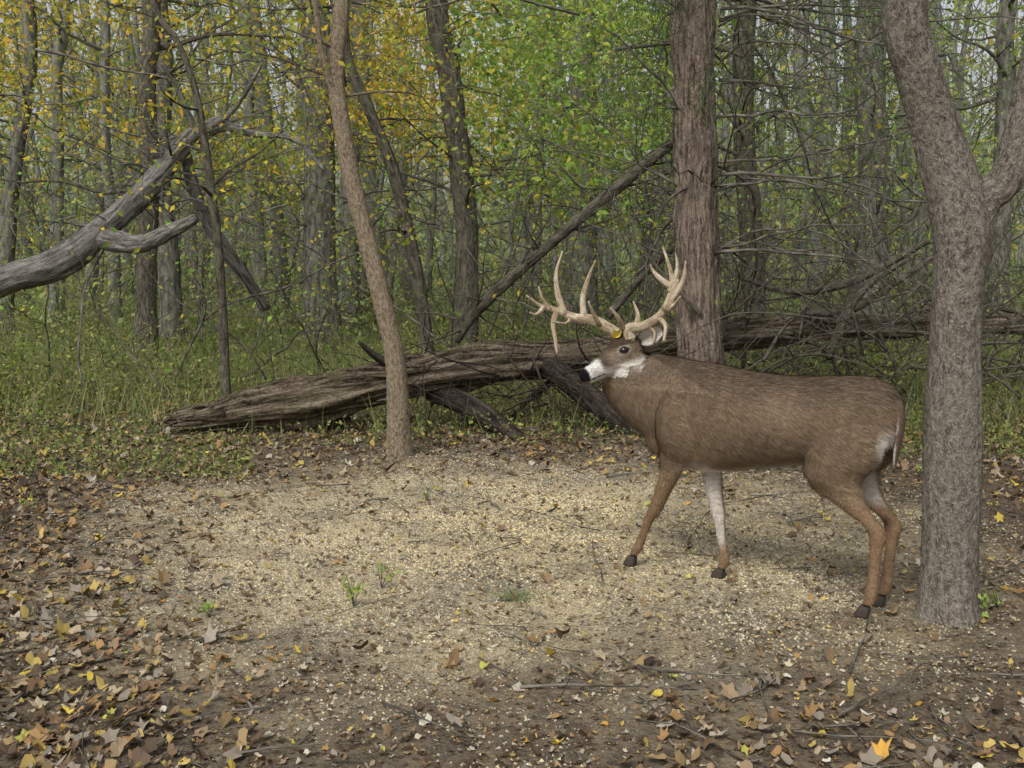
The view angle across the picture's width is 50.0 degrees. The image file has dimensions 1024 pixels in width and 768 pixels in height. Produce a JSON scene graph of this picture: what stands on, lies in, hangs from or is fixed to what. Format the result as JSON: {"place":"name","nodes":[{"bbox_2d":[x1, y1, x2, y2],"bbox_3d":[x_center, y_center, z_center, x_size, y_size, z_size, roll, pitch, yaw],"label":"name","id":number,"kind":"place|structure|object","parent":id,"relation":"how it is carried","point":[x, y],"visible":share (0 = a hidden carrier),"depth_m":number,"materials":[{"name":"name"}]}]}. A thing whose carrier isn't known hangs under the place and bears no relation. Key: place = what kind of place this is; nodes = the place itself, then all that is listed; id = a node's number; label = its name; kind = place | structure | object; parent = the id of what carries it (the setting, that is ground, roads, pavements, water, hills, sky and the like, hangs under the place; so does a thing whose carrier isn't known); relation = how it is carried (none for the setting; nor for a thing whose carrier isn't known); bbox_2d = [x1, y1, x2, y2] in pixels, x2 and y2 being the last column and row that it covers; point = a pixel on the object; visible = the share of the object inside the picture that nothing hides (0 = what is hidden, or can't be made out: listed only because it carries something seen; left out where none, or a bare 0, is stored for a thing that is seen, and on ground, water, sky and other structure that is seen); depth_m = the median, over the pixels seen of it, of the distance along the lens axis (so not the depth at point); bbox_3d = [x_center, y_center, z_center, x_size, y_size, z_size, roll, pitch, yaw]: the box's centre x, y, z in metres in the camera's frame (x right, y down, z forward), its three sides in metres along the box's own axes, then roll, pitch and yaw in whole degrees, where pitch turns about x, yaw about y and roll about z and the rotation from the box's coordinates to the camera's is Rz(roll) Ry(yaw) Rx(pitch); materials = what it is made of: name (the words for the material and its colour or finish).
{"place":"outdoors","nodes":[
{"label":"outdoors","id":0,"kind":"place"},
{"bbox_2d":[0,253,1023,767],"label":"ground","id":1,"kind":"structure","parent":0,"point":[598,741],"depth_m":4.35,"materials":[{"name":"beige soil"}]},
{"bbox_2d":[0,329,35,396],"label":"leafy shrub","id":2,"kind":"object","parent":1,"relation":"on","point":[6,375],"visible":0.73,"depth_m":10.28,"materials":[{"name":"green plant"}]},
{"bbox_2d":[19,491,36,512],"bbox_3d":[-2.662,0.652,6.047,0.094,0.140,0.100,-2,7,-17],"label":"weed plant","id":3,"kind":"object","parent":1,"relation":"on","point":[25,501],"visible":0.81,"depth_m":6.03,"materials":[{"name":"green plant"}]},
{"bbox_2d":[7,349,52,391],"bbox_3d":[-4.607,-0.094,10.567,0.344,0.510,0.529,3,8,20],"label":"leafy shrub","id":4,"kind":"object","parent":1,"relation":"on","point":[31,369],"visible":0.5,"depth_m":10.59,"materials":[{"name":"green plant"}]},
{"bbox_2d":[24,388,53,426],"bbox_3d":[-3.807,0.206,8.806,0.168,0.346,0.215,6,9,40],"label":"leafy shrub","id":5,"kind":"object","parent":1,"relation":"on","point":[37,409],"visible":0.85,"depth_m":8.79,"materials":[{"name":"green plant"}]},
{"bbox_2d":[0,0,95,335],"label":"tree","id":6,"kind":"object","parent":1,"relation":"on","point":[8,200],"visible":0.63,"depth_m":16.60,"materials":[{"name":"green plant"}]},
{"bbox_2d":[56,463,66,475],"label":"weed plant","id":7,"kind":"object","parent":1,"relation":"on","point":[61,470],"visible":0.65,"depth_m":7.02,"materials":[{"name":"green plant"}]},
{"bbox_2d":[0,0,138,324],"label":"tree","id":8,"kind":"object","parent":1,"relation":"on","point":[62,45],"visible":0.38,"depth_m":20.52,"materials":[{"name":"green plant"}]},
{"bbox_2d":[0,0,278,328],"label":"tree","id":9,"kind":"object","parent":1,"relation":"on","point":[105,34],"visible":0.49,"depth_m":19.44,"materials":[{"name":"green plant"}]},
{"bbox_2d":[4,0,288,346],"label":"tree","id":10,"kind":"object","parent":1,"relation":"on","point":[169,270],"visible":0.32,"depth_m":15.75,"materials":[{"name":"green plant"}]},
{"bbox_2d":[0,0,322,361],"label":"tree","id":11,"kind":"object","parent":1,"relation":"on","point":[143,310],"visible":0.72,"depth_m":13.77,"materials":[{"name":"brown plant"}]},
{"bbox_2d":[0,57,331,310],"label":"leaning dead tree","id":12,"kind":"object","parent":1,"relation":"on","point":[58,262],"visible":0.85,"depth_m":9.92,"materials":[{"name":"grey wood"}]},
{"bbox_2d":[2,0,363,396],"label":"bent young tree","id":13,"kind":"object","parent":1,"relation":"on","point":[210,190],"visible":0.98,"depth_m":9.47,"materials":[{"name":"brown plant"}]},
{"bbox_2d":[197,600,214,617],"bbox_3d":[-1.218,0.897,4.363,0.081,0.068,0.042,-6,9,-41],"label":"weed plant","id":14,"kind":"object","parent":1,"relation":"on","point":[207,605],"visible":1,"depth_m":4.37,"materials":[{"name":"green plant"}]},
{"bbox_2d":[168,0,414,317],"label":"tree","id":15,"kind":"object","parent":1,"relation":"on","point":[258,266],"visible":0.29,"depth_m":21.56,"materials":[{"name":"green plant"}]},
{"bbox_2d":[205,0,418,328],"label":"tree","id":16,"kind":"object","parent":1,"relation":"on","point":[351,305],"visible":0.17,"depth_m":18.64,"materials":[{"name":"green plant"}]},
{"bbox_2d":[180,0,486,345],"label":"tree","id":17,"kind":"object","parent":1,"relation":"on","point":[319,218],"visible":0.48,"depth_m":16.15,"materials":[{"name":"grey plant"}]},
{"bbox_2d":[195,0,479,353],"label":"slender tree","id":18,"kind":"object","parent":1,"relation":"on","point":[413,255],"visible":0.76,"depth_m":11.22,"materials":[{"name":"brown plant"}]},
{"bbox_2d":[341,575,366,605],"bbox_3d":[-0.639,0.848,4.487,0.114,0.134,0.122,0,7,0],"label":"weed plant","id":19,"kind":"object","parent":1,"relation":"on","point":[358,588],"visible":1,"depth_m":4.49,"materials":[{"name":"green plant"}]},
{"bbox_2d":[207,0,525,457],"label":"leaning sapling","id":20,"kind":"object","parent":1,"relation":"on","point":[397,398],"visible":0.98,"depth_m":7.57,"materials":[{"name":"brown plant"}]},
{"bbox_2d":[373,562,400,587],"bbox_3d":[-0.542,0.825,4.757,0.111,0.115,0.068,1,7,9],"label":"weed plant","id":21,"kind":"object","parent":1,"relation":"on","point":[386,576],"visible":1,"depth_m":4.74,"materials":[{"name":"green plant"}]},
{"bbox_2d":[423,484,433,500],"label":"weed plant","id":22,"kind":"object","parent":1,"relation":"on","point":[427,495],"visible":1,"depth_m":6.39,"materials":[{"name":"green plant"}]},
{"bbox_2d":[268,0,664,349],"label":"dark tree","id":23,"kind":"object","parent":1,"relation":"on","point":[458,184],"visible":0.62,"depth_m":11.87,"materials":[{"name":"brown plant"}]},
{"bbox_2d":[475,584,547,603],"bbox_3d":[-0.013,0.874,4.598,0.261,0.054,0.234,6,9,42],"label":"grass tuft","id":24,"kind":"object","parent":1,"relation":"on","point":[517,594],"visible":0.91,"depth_m":4.60,"materials":[{"name":"green plant"}]},
{"bbox_2d":[0,365,1023,767],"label":"leaf litter","id":25,"kind":"object","parent":1,"relation":"on","point":[874,755],"visible":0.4,"depth_m":4.34,"materials":[{"name":"brown plant"}]},
{"bbox_2d":[0,0,1023,411],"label":"understory saplings","id":26,"kind":"object","parent":1,"relation":"on","point":[246,254],"visible":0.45,"depth_m":12.61,"materials":[{"name":"green plant"}]},
{"bbox_2d":[0,0,1023,320],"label":"distant trees","id":27,"kind":"object","parent":1,"relation":"on","point":[510,230],"visible":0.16,"depth_m":29.84,"materials":[{"name":"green plant"}]},
{"bbox_2d":[0,255,1023,480],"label":"undergrowth","id":28,"kind":"object","parent":1,"relation":"on","point":[240,325],"visible":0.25,"depth_m":10.91,"materials":[{"name":"green plant"}]},
{"bbox_2d":[0,294,1023,435],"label":"tall grass","id":29,"kind":"structure","parent":1,"relation":"on","point":[100,402],"depth_m":10.89,"materials":[{"name":"green plant"}]},
{"bbox_2d":[0,360,1023,767],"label":"fallen twigs","id":30,"kind":"object","parent":1,"relation":"on","point":[524,686],"visible":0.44,"depth_m":3.94,"materials":[{"name":"brown wood"}]},
{"bbox_2d":[0,0,1023,329],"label":"understory foliage","id":31,"kind":"object","parent":1,"relation":"on","point":[530,58],"visible":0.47,"depth_m":14.60,"materials":[{"name":"green plant"}]},
{"bbox_2d":[2,445,1023,767],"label":"scattered corn feed","id":32,"kind":"object","parent":1,"relation":"on","point":[456,517],"visible":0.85,"depth_m":5.11},
{"bbox_2d":[391,0,654,322],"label":"tree","id":33,"kind":"object","parent":1,"relation":"on","point":[536,210],"visible":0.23,"depth_m":20.62,"materials":[{"name":"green plant"}]},
{"bbox_2d":[329,88,745,399],"bbox_3d":[0.183,-1.159,9.300,3.552,2.807,1.866,1,7,8],"label":"hanging dead limb","id":34,"kind":"object","parent":1,"relation":"on","point":[486,300],"visible":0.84,"depth_m":9.26,"materials":[{"name":"brown plant"}]},
{"bbox_2d":[410,0,720,335],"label":"tree","id":35,"kind":"object","parent":1,"relation":"on","point":[589,254],"visible":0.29,"depth_m":17.57,"materials":[{"name":"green plant"}]},
{"bbox_2d":[152,283,1023,440],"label":"fallen log","id":36,"kind":"object","parent":1,"relation":"on","point":[335,394],"visible":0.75,"depth_m":8.80,"materials":[{"name":"brown wood"}]},
{"bbox_2d":[550,0,754,317],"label":"tree","id":37,"kind":"object","parent":1,"relation":"on","point":[645,232],"visible":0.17,"depth_m":19.72,"materials":[{"name":"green plant"}]},
{"bbox_2d":[526,247,906,618],"bbox_3d":[0.881,0.143,4.776,1.632,1.470,0.481,4,8,32],"label":"white tailed deer","id":38,"kind":"object","parent":1,"relation":"on","point":[839,437],"visible":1,"depth_m":4.57},
{"bbox_2d":[499,103,1023,427],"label":"brush pile","id":39,"kind":"object","parent":1,"relation":"on","point":[829,348],"visible":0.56,"depth_m":9.47,"materials":[{"name":"brown plant"}]},
{"bbox_2d":[516,0,1023,403],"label":"cedar tree","id":40,"kind":"object","parent":1,"relation":"on","point":[699,246],"visible":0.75,"depth_m":8.72,"materials":[{"name":"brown plant"}]},
{"bbox_2d":[535,0,1014,362],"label":"tree","id":41,"kind":"object","parent":1,"relation":"on","point":[743,140],"visible":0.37,"depth_m":13.68,"materials":[{"name":"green plant"}]},
{"bbox_2d":[718,0,938,313],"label":"tree","id":42,"kind":"object","parent":1,"relation":"on","point":[803,109],"visible":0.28,"depth_m":21.40,"materials":[{"name":"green plant"}]},
{"bbox_2d":[717,0,1023,338],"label":"tree","id":43,"kind":"object","parent":1,"relation":"on","point":[879,183],"visible":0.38,"depth_m":16.48,"materials":[{"name":"grey plant"}]},
{"bbox_2d":[914,464,922,477],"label":"weed plant","id":44,"kind":"object","parent":1,"relation":"on","point":[919,469],"visible":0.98,"depth_m":7.01,"materials":[{"name":"green plant"}]},
{"bbox_2d":[814,0,1023,340],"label":"tree","id":45,"kind":"object","parent":1,"relation":"on","point":[1005,7],"visible":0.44,"depth_m":15.56,"materials":[{"name":"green plant"}]},
{"bbox_2d":[881,0,1023,628],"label":"forked tree","id":46,"kind":"object","parent":1,"relation":"on","point":[966,200],"visible":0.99,"depth_m":4.17,"materials":[{"name":"grey plant"}]},
{"bbox_2d":[978,588,988,616],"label":"weed plant","id":47,"kind":"object","parent":1,"relation":"on","point":[986,597],"visible":0.43,"depth_m":4.34,"materials":[{"name":"green plant"}]},
{"bbox_2d":[985,585,1002,607],"bbox_3d":[1.973,0.867,4.473,0.079,0.101,0.063,0,7,0],"label":"weed plant","id":48,"kind":"object","parent":1,"relation":"on","point":[994,595],"visible":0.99,"depth_m":4.47,"materials":[{"name":"green plant"}]},
{"bbox_2d":[0,0,1023,252],"label":"sky","id":49,"kind":"structure","parent":0,"point":[971,29],"materials":[{"name":"white"}]}
]}

